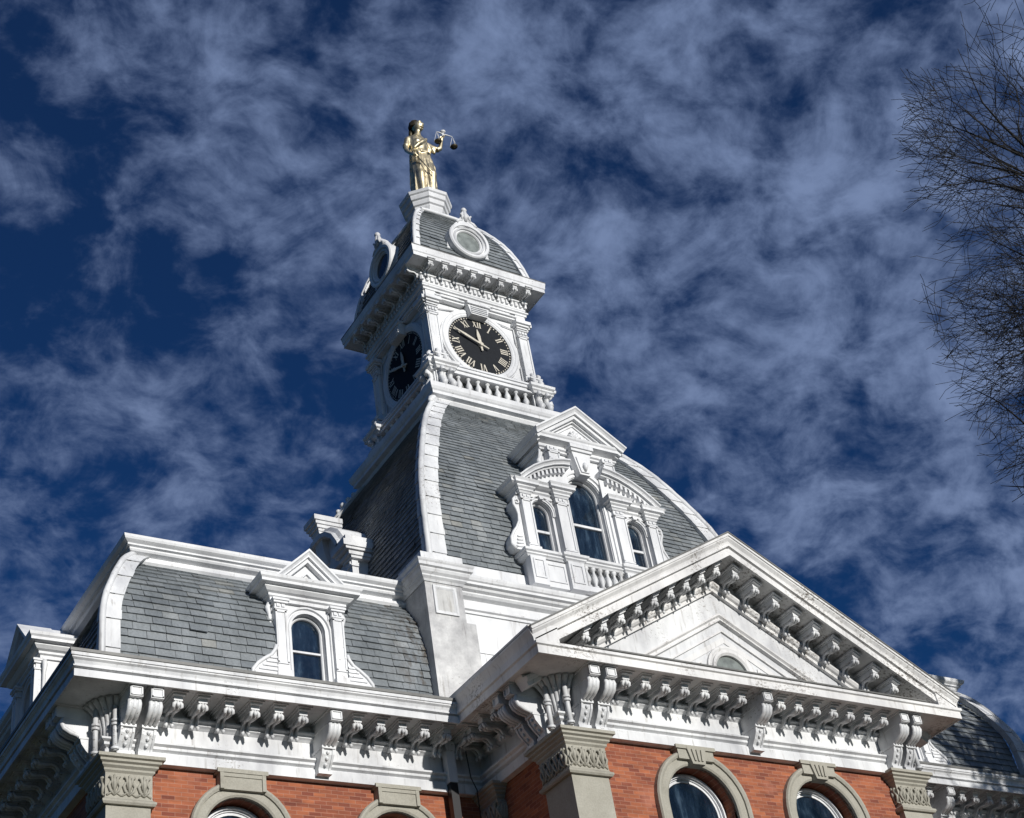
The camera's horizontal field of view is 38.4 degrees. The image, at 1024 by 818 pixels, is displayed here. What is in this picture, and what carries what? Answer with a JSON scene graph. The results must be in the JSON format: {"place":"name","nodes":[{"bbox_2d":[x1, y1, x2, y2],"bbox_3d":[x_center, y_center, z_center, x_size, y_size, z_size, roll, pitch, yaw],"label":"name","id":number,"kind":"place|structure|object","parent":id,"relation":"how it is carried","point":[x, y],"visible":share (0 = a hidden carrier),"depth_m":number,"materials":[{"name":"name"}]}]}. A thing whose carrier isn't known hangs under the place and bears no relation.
{"place":"outdoors","nodes":[
{"label":"outdoors","id":0,"kind":"place"},
{"bbox_2d":[0,186,1023,817],"bbox_3d":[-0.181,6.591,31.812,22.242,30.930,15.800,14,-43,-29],"label":"courthouse","id":1,"kind":"structure","parent":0,"point":[500,588],"depth_m":25.23,"materials":[{"name":"white paint"}]},
{"bbox_2d":[189,767,290,817],"bbox_3d":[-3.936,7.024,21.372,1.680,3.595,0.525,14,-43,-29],"label":"window","id":2,"kind":"structure","parent":1,"relation":"in","point":[231,783],"depth_m":22.18,"materials":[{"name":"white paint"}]},
{"bbox_2d":[357,783,434,817],"bbox_3d":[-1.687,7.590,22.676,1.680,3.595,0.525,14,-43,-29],"label":"window","id":3,"kind":"structure","parent":1,"relation":"in","point":[400,799],"depth_m":23.46,"materials":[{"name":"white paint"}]},
{"bbox_2d":[403,120,457,190],"bbox_3d":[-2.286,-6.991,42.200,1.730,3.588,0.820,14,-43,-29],"label":"statue","id":4,"kind":"object","parent":1,"relation":"on","point":[418,148],"visible":0.81,"depth_m":41.96,"materials":[{"name":"metal"}]},
{"bbox_2d":[654,743,753,817],"bbox_3d":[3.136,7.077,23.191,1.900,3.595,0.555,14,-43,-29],"label":"window","id":5,"kind":"structure","parent":1,"relation":"in","point":[680,795],"depth_m":23.99,"materials":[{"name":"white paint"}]},
{"bbox_2d":[783,759,869,817],"bbox_3d":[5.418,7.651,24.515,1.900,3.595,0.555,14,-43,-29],"label":"window","id":6,"kind":"structure","parent":1,"relation":"in","point":[797,802],"depth_m":25.37,"materials":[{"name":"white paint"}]},
{"bbox_2d":[0,0,1023,767],"label":"sky","id":7,"kind":"structure","parent":0,"point":[708,200],"materials":[{"name":"blue"}]},
{"bbox_2d":[890,0,1023,501],"bbox_3d":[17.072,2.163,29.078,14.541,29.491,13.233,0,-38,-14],"label":"bare tree","id":8,"kind":"object","parent":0,"point":[1015,189],"visible":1,"depth_m":33.45,"materials":[{"name":"brown plant"}]}
]}

